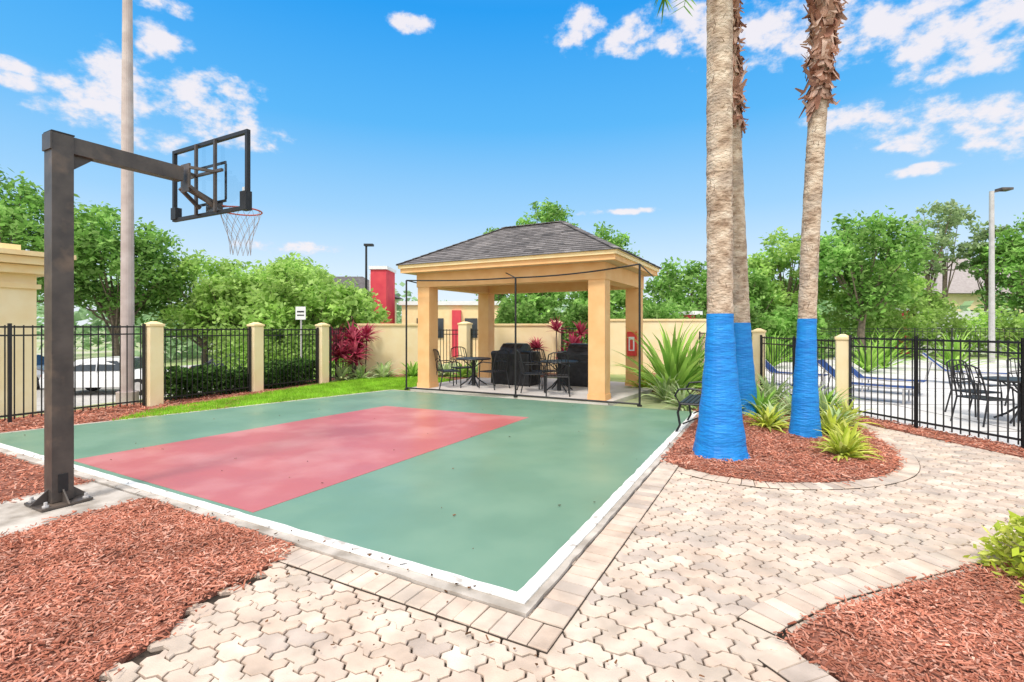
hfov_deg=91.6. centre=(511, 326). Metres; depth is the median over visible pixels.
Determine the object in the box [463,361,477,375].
garden plant
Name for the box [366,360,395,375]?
garden plant
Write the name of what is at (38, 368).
parked car
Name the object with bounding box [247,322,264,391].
stucco pillar
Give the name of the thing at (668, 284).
tree
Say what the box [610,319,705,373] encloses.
stucco wall
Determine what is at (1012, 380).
patio table
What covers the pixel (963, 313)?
red pavilion
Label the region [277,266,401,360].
apartment building
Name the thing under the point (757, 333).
stucco pillar
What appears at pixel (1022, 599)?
yellow shrub
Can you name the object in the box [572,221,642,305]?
tree
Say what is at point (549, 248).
gazebo
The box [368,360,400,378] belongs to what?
garden plant
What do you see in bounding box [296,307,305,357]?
parking sign
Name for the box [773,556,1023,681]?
mulch bed
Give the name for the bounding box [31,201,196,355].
tree
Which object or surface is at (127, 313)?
street lamp
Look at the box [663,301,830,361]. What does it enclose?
hedge
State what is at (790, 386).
garden plant
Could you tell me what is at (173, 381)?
hedge
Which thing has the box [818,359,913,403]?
lounge chair
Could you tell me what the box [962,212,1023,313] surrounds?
tree
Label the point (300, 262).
tree
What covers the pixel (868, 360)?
strap leaf plant
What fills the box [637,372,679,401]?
garden plant
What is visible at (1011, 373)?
patio chair
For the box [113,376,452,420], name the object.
lawn
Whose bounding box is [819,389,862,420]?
garden plant
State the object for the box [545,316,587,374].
cordyline plant
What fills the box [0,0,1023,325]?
sky
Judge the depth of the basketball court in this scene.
5.30 m
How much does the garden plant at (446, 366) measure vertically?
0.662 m
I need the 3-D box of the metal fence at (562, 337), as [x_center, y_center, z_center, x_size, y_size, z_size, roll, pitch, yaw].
[2.225,0.810,17.000,1.111,1.580,0.061,0,0,0]
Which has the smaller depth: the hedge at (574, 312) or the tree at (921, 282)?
the hedge at (574, 312)
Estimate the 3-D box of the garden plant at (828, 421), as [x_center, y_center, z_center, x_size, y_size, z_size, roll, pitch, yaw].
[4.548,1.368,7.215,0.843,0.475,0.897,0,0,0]
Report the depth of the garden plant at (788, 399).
8.69 m
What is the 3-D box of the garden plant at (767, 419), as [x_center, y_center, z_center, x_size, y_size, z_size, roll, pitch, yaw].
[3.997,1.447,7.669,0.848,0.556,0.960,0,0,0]
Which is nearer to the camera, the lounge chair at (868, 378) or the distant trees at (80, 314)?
the lounge chair at (868, 378)
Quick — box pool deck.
[765,360,1020,446]
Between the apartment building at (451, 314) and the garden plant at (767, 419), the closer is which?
the garden plant at (767, 419)
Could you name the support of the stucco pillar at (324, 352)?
on the ground at (649, 401)
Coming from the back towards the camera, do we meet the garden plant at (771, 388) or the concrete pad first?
the garden plant at (771, 388)
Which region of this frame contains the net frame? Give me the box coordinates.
[404,263,653,406]
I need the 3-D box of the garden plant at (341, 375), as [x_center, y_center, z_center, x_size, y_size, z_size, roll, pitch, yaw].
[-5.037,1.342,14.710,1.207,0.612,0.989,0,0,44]
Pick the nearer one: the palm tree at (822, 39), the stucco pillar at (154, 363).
the palm tree at (822, 39)
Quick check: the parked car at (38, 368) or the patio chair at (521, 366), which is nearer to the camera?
the patio chair at (521, 366)
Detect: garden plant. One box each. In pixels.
[332,364,362,380]
[349,361,378,379]
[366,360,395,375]
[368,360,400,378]
[397,361,417,376]
[438,361,454,375]
[447,363,477,376]
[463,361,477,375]
[619,362,654,387]
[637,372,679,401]
[661,382,698,411]
[743,402,789,432]
[744,382,786,418]
[753,400,790,424]
[756,379,781,404]
[757,372,793,407]
[771,387,825,417]
[776,381,831,408]
[808,421,886,461]
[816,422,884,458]
[818,387,866,417]
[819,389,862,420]
[819,403,858,426]
[819,405,861,434]
[820,398,885,428]
[824,418,875,446]
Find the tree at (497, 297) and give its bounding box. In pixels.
[475,227,512,300]
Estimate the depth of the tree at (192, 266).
25.83 m
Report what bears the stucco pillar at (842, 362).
on the paver walkway
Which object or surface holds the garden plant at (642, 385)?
on the mulch bed at (778, 456)
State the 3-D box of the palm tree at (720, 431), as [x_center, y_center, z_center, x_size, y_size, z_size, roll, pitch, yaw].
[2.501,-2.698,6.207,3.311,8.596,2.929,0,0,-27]
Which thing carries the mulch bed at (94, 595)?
on the ground at (649, 401)
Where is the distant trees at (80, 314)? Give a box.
[37,268,1023,361]
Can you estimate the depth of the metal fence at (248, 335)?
11.15 m
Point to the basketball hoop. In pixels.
(65, 155)
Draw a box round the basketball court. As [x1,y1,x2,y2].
[0,390,698,617]
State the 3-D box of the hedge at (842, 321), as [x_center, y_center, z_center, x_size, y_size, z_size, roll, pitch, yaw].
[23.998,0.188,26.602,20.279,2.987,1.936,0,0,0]
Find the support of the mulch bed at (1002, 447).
on the ground at (649, 401)
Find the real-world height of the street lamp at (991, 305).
7.730 m
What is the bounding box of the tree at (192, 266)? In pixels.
[146,248,251,363]
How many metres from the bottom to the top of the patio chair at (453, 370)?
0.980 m
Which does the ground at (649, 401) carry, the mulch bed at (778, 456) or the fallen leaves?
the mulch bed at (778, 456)
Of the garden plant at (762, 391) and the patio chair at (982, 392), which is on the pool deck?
the patio chair at (982, 392)
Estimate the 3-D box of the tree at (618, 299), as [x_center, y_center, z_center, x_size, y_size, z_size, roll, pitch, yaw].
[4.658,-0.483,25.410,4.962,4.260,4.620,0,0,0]
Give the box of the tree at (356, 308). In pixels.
[311,275,391,369]
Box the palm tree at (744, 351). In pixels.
[670,0,756,414]
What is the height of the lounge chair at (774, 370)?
0.823 m
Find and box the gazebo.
[396,220,661,405]
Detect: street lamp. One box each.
[116,0,138,404]
[364,244,373,298]
[988,187,1013,362]
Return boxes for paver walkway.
[99,410,1023,681]
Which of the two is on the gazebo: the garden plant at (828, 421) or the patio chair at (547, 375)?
the patio chair at (547, 375)
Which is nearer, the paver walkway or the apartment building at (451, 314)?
the paver walkway
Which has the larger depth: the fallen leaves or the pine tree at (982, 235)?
the pine tree at (982, 235)
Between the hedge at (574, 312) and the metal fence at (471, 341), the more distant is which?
the hedge at (574, 312)
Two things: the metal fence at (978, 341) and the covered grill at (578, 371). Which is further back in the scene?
the covered grill at (578, 371)
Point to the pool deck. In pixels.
(965, 408)
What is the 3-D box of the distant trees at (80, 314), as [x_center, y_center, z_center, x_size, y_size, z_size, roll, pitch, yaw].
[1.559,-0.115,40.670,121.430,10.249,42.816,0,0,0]
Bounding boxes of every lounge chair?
[765,359,827,384]
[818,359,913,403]
[833,357,926,395]
[922,353,1006,386]
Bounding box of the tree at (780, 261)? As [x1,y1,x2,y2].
[748,226,842,312]
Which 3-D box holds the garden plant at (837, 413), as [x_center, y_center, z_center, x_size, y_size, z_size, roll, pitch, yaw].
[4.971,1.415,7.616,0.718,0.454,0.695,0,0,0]
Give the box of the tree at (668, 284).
[643,256,706,317]
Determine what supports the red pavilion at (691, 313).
on the ground at (649, 401)
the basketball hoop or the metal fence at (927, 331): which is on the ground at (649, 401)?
the metal fence at (927, 331)
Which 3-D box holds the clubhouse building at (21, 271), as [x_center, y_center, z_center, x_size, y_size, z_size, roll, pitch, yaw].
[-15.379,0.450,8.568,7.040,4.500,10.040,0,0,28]
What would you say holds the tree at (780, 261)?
on the ground at (649, 401)
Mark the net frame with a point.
(517, 395)
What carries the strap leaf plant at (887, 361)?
on the pool deck
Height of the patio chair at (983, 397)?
0.980 m
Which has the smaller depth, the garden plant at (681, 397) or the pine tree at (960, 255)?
the garden plant at (681, 397)
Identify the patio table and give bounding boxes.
[456,357,490,386]
[540,360,577,392]
[983,376,1020,422]
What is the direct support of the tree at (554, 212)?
on the ground at (649, 401)
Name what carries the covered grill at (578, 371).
on the gazebo
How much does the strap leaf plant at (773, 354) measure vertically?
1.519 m
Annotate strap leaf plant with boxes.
[614,320,705,395]
[645,333,704,390]
[765,333,795,366]
[825,330,907,371]
[857,326,934,367]
[910,326,1003,369]
[985,334,1020,362]
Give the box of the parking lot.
[1,365,224,415]
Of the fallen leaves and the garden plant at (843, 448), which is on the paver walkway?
the fallen leaves
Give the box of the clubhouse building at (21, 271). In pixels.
[0,243,75,415]
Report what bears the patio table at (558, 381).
on the gazebo
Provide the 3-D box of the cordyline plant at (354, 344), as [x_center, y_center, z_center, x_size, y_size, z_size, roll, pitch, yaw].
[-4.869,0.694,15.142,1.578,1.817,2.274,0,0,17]
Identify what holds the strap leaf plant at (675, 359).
on the mulch bed at (778, 456)
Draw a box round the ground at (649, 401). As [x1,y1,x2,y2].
[1,328,1019,418]
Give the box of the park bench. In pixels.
[674,381,701,431]
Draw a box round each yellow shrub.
[963,507,1023,588]
[1019,581,1023,602]
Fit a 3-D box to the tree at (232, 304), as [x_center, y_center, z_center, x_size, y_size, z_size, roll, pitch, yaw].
[-14.278,-0.350,26.462,6.492,6.304,5.946,0,0,0]
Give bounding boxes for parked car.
[37,355,43,388]
[39,356,171,394]
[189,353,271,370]
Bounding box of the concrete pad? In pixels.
[0,482,142,536]
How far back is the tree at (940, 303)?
29.44 m
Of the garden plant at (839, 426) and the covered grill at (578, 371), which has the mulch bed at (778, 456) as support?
the garden plant at (839, 426)
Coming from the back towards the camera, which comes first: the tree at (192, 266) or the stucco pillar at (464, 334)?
the tree at (192, 266)
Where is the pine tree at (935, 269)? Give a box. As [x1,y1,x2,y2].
[900,200,965,305]
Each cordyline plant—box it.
[329,319,383,379]
[528,337,547,350]
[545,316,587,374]
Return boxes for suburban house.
[871,258,1022,347]
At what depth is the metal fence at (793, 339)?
10.96 m
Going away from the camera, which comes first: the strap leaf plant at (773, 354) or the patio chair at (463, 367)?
the patio chair at (463, 367)
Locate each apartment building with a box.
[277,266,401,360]
[399,301,500,363]
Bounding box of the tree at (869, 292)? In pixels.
[792,205,949,352]
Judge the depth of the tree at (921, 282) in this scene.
27.10 m
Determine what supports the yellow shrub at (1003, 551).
on the mulch bed at (967, 625)
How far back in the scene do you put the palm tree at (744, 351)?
8.87 m
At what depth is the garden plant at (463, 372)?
15.52 m
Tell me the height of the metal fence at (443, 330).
1.530 m
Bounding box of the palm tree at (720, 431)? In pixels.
[654,0,749,461]
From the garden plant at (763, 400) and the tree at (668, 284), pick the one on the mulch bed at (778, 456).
the garden plant at (763, 400)
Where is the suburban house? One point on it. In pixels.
(963, 286)
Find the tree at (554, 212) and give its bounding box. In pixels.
[516,197,580,228]
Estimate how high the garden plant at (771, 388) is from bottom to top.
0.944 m
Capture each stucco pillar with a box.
[144,321,164,406]
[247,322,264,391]
[315,323,329,383]
[457,322,472,369]
[549,320,562,372]
[751,328,765,389]
[834,334,852,407]
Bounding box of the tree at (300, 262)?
[235,252,351,340]
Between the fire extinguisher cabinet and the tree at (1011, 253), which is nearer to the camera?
the fire extinguisher cabinet
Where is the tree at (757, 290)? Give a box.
[748,267,786,319]
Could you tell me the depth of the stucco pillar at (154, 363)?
9.91 m
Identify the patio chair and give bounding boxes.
[433,349,460,388]
[449,346,475,383]
[479,349,509,389]
[517,350,544,392]
[529,348,556,388]
[545,352,570,396]
[944,359,1002,416]
[950,364,1014,426]
[1004,358,1020,405]
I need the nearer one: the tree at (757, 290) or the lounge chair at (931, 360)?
the lounge chair at (931, 360)
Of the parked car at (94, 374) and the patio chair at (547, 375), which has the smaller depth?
the patio chair at (547, 375)
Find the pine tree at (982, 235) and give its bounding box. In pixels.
[954,219,1012,310]
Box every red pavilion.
[669,311,702,318]
[889,308,1000,353]
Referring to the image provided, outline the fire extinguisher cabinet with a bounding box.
[627,332,636,355]
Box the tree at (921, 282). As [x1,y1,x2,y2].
[824,249,938,351]
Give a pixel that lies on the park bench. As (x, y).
(690, 400)
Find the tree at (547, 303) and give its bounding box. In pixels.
[494,292,569,323]
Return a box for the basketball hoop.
[24,129,262,511]
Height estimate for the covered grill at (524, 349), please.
1.070 m
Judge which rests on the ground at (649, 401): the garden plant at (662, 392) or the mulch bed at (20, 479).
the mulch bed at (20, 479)
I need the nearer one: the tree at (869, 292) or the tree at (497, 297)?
the tree at (869, 292)
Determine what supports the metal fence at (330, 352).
on the mulch bed at (86, 415)
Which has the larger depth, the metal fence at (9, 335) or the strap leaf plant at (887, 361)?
the strap leaf plant at (887, 361)
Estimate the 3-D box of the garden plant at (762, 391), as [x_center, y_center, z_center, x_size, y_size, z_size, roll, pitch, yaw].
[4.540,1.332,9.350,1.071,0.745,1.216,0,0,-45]
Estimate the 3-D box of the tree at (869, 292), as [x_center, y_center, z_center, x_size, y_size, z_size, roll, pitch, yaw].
[17.696,-2.167,25.184,6.099,7.624,6.436,0,0,20]
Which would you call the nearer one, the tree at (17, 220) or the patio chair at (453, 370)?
the patio chair at (453, 370)
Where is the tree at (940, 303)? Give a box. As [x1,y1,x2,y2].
[884,283,959,316]
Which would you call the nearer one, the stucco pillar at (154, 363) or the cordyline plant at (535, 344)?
the stucco pillar at (154, 363)
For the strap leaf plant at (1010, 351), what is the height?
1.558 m
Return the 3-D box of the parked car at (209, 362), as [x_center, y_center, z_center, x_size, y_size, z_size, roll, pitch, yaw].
[-13.005,2.002,24.399,4.510,1.485,1.790,0,0,-6]
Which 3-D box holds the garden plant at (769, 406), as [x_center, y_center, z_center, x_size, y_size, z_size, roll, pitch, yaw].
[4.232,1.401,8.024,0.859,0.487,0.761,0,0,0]
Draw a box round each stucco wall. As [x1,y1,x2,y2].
[357,324,417,375]
[494,324,551,372]
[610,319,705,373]
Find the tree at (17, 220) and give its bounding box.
[0,169,117,309]
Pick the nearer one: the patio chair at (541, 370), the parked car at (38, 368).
the patio chair at (541, 370)
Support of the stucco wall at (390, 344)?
on the ground at (649, 401)
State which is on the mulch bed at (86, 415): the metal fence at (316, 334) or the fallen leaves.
the metal fence at (316, 334)
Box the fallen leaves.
[23,401,704,681]
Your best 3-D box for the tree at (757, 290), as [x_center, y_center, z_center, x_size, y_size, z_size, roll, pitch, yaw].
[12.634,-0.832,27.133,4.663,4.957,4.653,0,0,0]
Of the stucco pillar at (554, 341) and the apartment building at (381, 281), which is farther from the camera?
the apartment building at (381, 281)
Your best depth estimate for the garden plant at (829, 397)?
8.80 m
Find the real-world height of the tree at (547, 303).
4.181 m
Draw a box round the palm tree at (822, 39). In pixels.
[788,0,847,438]
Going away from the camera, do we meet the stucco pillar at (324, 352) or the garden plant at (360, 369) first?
the stucco pillar at (324, 352)
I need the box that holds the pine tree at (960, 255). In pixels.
[918,199,980,299]
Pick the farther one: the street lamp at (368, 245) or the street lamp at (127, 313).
the street lamp at (368, 245)
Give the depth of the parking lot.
19.54 m
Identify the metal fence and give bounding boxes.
[0,323,145,422]
[164,327,250,400]
[264,327,318,387]
[329,327,354,381]
[438,329,457,366]
[470,328,477,365]
[561,327,587,350]
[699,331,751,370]
[760,335,834,396]
[820,328,1023,355]
[849,335,1023,448]
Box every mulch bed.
[0,373,555,432]
[0,452,94,503]
[0,497,294,681]
[650,373,906,485]
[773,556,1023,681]
[855,415,1023,458]
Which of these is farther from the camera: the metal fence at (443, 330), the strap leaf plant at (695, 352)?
the metal fence at (443, 330)
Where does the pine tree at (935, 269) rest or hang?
on the ground at (649, 401)
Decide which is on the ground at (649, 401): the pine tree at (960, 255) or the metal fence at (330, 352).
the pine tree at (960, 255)
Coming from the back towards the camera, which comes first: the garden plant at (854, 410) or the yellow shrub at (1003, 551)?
the garden plant at (854, 410)
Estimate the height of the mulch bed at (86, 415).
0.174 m
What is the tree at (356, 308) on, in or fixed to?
on the ground at (649, 401)
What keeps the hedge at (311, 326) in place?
on the ground at (649, 401)
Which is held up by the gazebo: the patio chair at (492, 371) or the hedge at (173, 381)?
the patio chair at (492, 371)
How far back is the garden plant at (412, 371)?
15.52 m
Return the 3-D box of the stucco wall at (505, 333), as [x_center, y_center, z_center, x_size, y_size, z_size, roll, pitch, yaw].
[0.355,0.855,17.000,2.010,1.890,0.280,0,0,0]
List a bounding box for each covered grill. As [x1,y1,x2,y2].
[491,343,540,385]
[557,343,587,385]
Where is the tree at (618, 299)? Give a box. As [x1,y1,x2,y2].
[556,289,650,339]
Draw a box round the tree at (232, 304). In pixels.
[166,259,298,355]
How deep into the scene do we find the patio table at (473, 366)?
12.86 m
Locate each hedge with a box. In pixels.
[164,356,314,401]
[210,321,379,386]
[497,295,688,350]
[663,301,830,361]
[771,303,1023,357]
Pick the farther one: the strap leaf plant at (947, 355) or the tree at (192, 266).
the tree at (192, 266)

